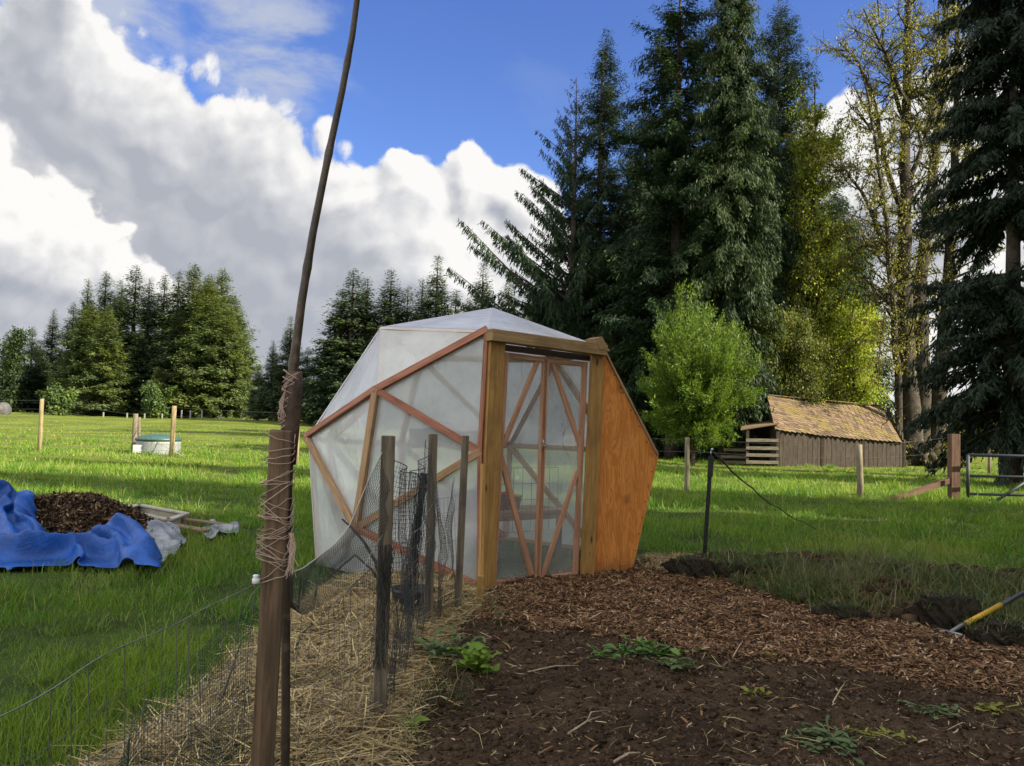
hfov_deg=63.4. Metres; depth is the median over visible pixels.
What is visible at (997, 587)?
rough grass
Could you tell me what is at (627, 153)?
conifer tree
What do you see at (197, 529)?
board
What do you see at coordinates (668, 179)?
conifer tree
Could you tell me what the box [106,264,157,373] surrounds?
conifer tree
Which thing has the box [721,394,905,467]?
barn
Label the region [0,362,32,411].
conifer tree
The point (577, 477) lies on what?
door
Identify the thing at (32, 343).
conifer tree
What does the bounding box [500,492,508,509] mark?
plant pot
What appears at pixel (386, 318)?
conifer tree
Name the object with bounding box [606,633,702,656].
weed plant
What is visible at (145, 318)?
conifer tree
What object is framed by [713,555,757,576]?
soil clod
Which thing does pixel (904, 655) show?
wood chips
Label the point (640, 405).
conifer tree
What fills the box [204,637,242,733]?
dry branch
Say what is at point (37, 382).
conifer tree
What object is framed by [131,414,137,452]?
fence post
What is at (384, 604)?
bunched net
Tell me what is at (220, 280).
conifer tree
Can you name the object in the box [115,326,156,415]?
conifer tree
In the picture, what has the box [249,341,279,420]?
conifer tree
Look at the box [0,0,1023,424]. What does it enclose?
sky
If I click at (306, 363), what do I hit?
conifer tree
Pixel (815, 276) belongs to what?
mossy tree
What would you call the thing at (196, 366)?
conifer tree
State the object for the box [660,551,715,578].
soil clod
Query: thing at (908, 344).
maple tree
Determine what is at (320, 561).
plastic net
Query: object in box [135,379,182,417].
shrub
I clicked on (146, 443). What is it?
water tank
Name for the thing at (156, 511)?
cold frame
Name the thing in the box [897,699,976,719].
weed plant
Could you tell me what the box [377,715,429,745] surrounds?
weed plant
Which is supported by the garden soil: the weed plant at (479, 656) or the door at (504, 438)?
the weed plant at (479, 656)
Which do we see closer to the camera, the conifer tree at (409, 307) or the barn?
the barn
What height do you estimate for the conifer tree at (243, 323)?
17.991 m
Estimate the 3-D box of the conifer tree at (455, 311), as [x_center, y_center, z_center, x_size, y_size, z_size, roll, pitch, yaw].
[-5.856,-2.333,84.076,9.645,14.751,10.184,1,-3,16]
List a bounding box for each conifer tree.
[0,332,7,370]
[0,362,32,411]
[19,340,54,412]
[20,327,42,411]
[34,303,121,414]
[34,308,62,412]
[38,353,70,412]
[43,302,79,383]
[51,278,101,379]
[66,304,139,415]
[92,269,117,337]
[101,278,136,388]
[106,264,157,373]
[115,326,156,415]
[122,279,164,389]
[132,275,174,356]
[138,367,169,417]
[140,308,192,417]
[144,271,194,380]
[150,262,208,374]
[161,278,246,417]
[164,273,249,416]
[193,308,254,418]
[196,268,263,416]
[230,297,262,414]
[243,364,267,419]
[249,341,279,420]
[253,315,310,421]
[299,346,315,421]
[301,268,380,424]
[301,290,356,425]
[302,347,329,423]
[329,267,416,392]
[332,277,382,398]
[397,287,420,322]
[406,278,431,320]
[410,255,454,320]
[444,289,464,314]
[446,77,624,344]
[460,263,499,311]
[497,282,523,317]
[516,283,562,327]
[528,27,649,374]
[555,226,700,456]
[590,0,765,458]
[602,107,667,248]
[649,164,709,456]
[670,0,791,464]
[681,329,755,458]
[695,97,819,458]
[751,0,874,394]
[888,0,1023,486]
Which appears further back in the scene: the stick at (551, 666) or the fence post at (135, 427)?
the fence post at (135, 427)
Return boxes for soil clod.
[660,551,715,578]
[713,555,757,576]
[746,557,785,573]
[808,593,873,620]
[818,558,860,573]
[859,555,913,574]
[904,582,990,629]
[927,561,975,574]
[958,563,1012,578]
[958,609,1023,648]
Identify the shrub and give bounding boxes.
[39,381,81,415]
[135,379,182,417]
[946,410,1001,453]
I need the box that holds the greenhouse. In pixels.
[303,308,658,603]
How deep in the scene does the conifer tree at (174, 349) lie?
105.57 m
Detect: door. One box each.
[495,352,547,585]
[538,359,587,577]
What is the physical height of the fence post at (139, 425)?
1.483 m
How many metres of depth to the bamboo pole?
2.72 m
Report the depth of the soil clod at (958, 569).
7.38 m
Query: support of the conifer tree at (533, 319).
on the ground at (510, 558)
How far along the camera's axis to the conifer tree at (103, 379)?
103.24 m
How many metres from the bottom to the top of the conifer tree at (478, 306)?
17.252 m
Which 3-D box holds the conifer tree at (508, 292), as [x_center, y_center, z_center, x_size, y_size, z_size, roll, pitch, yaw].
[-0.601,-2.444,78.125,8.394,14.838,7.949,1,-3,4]
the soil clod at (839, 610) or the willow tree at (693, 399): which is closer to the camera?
the soil clod at (839, 610)
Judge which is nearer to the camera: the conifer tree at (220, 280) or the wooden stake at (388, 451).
the wooden stake at (388, 451)
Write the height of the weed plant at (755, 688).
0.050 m
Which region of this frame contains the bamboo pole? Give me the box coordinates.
[277,0,359,765]
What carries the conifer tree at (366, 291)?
on the ground at (510, 558)
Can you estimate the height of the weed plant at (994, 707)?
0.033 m
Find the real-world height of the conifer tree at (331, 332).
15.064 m
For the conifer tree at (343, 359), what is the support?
on the ground at (510, 558)
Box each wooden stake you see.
[372,435,394,723]
[424,434,437,624]
[454,435,468,613]
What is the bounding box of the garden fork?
[932,590,1023,638]
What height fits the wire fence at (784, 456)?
1.094 m
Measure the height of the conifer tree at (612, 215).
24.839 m
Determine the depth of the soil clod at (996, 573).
7.17 m
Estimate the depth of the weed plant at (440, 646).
4.79 m
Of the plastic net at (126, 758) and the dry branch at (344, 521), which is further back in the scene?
the dry branch at (344, 521)
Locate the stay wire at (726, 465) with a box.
[710,450,816,529]
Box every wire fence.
[0,401,273,456]
[0,494,458,765]
[294,426,947,485]
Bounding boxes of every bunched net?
[368,544,396,669]
[396,473,426,616]
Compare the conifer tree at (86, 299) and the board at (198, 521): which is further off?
the conifer tree at (86, 299)
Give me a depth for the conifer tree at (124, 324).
116.13 m
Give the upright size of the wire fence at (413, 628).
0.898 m
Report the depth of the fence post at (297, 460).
23.63 m
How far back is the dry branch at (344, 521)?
4.95 m
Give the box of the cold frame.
[129,504,189,524]
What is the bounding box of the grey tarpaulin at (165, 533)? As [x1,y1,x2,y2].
[146,519,186,562]
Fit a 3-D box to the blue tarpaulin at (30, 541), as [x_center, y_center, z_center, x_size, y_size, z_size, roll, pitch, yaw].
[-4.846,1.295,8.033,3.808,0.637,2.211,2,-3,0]
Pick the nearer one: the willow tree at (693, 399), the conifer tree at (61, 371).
the willow tree at (693, 399)
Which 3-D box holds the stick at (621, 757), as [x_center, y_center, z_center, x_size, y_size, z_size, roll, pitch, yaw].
[0.459,1.499,3.326,0.130,0.031,0.015,3,-3,-29]
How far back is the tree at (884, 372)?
52.65 m
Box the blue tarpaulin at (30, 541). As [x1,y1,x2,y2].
[0,479,162,570]
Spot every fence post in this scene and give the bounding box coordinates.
[37,399,43,450]
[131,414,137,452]
[138,417,140,435]
[169,406,176,456]
[250,429,298,765]
[296,430,299,463]
[684,437,689,491]
[856,444,863,497]
[947,434,959,498]
[987,449,990,474]
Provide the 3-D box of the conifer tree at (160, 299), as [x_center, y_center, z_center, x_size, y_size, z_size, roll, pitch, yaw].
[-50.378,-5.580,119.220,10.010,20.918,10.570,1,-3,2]
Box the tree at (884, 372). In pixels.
[821,190,894,414]
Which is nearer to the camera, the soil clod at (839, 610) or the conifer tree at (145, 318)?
the soil clod at (839, 610)
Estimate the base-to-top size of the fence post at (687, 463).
1.480 m
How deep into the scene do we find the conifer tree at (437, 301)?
84.10 m
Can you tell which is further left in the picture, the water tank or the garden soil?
the water tank
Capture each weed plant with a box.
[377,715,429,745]
[403,625,492,657]
[447,641,502,673]
[586,644,636,659]
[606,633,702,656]
[643,656,700,672]
[741,686,771,695]
[781,714,894,765]
[847,721,915,745]
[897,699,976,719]
[974,701,1023,714]
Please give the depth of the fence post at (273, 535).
2.53 m
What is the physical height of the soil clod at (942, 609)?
0.532 m
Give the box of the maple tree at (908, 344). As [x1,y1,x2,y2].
[801,0,1009,468]
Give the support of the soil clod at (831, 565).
on the garden soil
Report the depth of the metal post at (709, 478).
8.28 m
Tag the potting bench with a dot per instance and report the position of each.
(527, 510)
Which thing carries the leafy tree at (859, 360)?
on the ground at (510, 558)
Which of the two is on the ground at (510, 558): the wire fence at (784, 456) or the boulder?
the boulder
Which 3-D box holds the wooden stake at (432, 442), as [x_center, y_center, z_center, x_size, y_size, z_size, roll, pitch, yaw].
[-0.539,1.110,5.440,0.061,1.549,0.046,2,-3,-14]
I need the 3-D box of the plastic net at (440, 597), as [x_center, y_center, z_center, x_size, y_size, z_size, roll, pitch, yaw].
[-0.457,1.119,5.718,0.109,0.902,0.574,1,-3,4]
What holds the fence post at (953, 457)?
on the ground at (510, 558)
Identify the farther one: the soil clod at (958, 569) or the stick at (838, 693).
the soil clod at (958, 569)
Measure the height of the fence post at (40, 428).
2.028 m
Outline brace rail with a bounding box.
[886,477,950,500]
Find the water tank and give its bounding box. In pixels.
[133,434,181,454]
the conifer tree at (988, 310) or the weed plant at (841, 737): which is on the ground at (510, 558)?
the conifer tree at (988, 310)
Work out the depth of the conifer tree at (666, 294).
47.25 m
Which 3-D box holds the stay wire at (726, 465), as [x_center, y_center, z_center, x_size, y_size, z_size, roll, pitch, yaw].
[2.945,1.274,9.450,0.020,1.050,3.021,-1,-3,40]
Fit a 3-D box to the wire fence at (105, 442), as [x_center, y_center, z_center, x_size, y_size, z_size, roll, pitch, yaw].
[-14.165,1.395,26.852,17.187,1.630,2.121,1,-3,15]
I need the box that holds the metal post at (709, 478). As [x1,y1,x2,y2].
[702,448,713,556]
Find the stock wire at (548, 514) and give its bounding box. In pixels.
[500,467,558,532]
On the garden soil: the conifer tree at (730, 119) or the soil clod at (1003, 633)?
the soil clod at (1003, 633)
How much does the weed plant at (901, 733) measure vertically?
0.030 m
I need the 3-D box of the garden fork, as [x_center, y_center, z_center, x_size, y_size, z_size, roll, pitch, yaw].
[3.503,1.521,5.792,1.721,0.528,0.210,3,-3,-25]
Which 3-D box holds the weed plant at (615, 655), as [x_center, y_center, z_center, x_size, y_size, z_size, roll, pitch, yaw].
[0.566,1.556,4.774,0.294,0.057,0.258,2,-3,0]
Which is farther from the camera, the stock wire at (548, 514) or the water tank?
the water tank
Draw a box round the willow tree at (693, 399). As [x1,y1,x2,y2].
[633,277,767,466]
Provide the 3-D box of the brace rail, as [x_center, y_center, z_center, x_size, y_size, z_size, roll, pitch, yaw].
[8.234,2.190,16.789,1.651,0.579,0.100,2,-3,-14]
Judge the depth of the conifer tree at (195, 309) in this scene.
111.83 m
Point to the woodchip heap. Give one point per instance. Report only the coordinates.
(67, 512)
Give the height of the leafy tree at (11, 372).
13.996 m
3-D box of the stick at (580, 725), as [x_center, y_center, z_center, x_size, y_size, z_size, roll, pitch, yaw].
[0.345,1.516,3.734,0.013,0.056,0.306,-1,-3,40]
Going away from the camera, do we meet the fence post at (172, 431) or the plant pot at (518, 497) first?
the plant pot at (518, 497)
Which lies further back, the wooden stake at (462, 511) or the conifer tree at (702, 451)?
the conifer tree at (702, 451)
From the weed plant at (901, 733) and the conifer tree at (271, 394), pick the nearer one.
the weed plant at (901, 733)
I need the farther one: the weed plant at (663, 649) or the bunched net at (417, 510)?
the bunched net at (417, 510)
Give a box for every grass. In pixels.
[389,521,1023,763]
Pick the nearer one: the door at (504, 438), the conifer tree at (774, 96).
the door at (504, 438)
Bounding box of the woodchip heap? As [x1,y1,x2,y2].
[34,490,189,544]
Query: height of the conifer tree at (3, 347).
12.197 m
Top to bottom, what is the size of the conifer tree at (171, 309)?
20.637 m
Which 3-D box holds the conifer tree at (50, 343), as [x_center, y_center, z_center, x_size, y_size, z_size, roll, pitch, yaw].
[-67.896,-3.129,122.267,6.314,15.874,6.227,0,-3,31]
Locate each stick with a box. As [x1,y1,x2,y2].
[528,665,578,671]
[567,710,606,734]
[613,752,639,762]
[832,680,846,702]
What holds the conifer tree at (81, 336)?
on the ground at (510, 558)
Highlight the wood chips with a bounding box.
[392,556,1023,765]
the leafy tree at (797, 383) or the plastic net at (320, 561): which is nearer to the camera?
the plastic net at (320, 561)
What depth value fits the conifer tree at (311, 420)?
87.29 m
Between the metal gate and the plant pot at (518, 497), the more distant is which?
the metal gate
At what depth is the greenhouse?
7.36 m
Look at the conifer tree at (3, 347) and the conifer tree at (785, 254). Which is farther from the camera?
the conifer tree at (3, 347)
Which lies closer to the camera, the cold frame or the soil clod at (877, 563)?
the soil clod at (877, 563)
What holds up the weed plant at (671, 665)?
on the garden soil
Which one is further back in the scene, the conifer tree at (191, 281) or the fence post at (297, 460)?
the conifer tree at (191, 281)
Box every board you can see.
[158,514,230,524]
[174,523,209,532]
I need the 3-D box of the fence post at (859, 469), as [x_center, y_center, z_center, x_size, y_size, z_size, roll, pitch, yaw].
[7.171,1.966,17.085,0.152,1.400,0.135,2,-3,0]
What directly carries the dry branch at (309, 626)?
on the straw
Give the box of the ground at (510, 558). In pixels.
[0,410,1023,765]
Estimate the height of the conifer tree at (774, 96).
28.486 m
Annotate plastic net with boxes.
[116,599,254,765]
[286,452,389,614]
[387,441,436,704]
[433,477,456,617]
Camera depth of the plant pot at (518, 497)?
8.31 m
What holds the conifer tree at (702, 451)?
on the ground at (510, 558)
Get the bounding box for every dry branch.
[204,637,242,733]
[290,572,366,656]
[324,554,376,581]
[341,518,376,571]
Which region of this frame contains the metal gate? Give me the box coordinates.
[966,453,1023,501]
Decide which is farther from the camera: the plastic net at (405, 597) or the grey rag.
the grey rag
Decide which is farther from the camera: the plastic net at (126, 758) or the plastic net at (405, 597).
the plastic net at (405, 597)
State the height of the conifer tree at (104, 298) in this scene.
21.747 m
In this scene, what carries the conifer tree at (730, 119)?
on the ground at (510, 558)
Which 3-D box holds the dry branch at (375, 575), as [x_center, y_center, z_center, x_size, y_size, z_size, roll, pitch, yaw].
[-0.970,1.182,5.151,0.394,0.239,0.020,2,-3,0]
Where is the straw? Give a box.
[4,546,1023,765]
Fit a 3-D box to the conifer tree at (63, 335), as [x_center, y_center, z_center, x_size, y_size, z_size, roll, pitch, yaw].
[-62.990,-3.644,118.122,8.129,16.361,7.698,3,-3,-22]
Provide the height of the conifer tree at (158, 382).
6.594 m
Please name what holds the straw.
on the ground at (510, 558)
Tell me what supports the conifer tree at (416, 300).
on the ground at (510, 558)
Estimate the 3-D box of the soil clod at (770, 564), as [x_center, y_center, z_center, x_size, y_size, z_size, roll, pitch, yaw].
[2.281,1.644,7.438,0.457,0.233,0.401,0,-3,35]
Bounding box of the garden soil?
[398,553,1023,765]
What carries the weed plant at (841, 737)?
on the garden soil
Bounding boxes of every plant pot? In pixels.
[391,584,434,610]
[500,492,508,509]
[508,494,521,508]
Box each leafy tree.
[0,324,35,411]
[744,287,842,421]
[813,285,894,412]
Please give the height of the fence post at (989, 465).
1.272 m
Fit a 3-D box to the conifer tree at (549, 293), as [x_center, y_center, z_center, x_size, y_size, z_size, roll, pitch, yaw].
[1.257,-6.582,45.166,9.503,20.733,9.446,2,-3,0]
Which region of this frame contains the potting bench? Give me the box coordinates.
[500,505,565,559]
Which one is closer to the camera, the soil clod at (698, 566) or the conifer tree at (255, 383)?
the soil clod at (698, 566)
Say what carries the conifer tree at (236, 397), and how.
on the ground at (510, 558)
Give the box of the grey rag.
[201,519,239,538]
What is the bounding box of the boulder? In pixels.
[0,402,11,414]
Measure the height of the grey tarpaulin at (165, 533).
0.235 m
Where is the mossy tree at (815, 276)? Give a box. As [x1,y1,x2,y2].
[768,72,870,404]

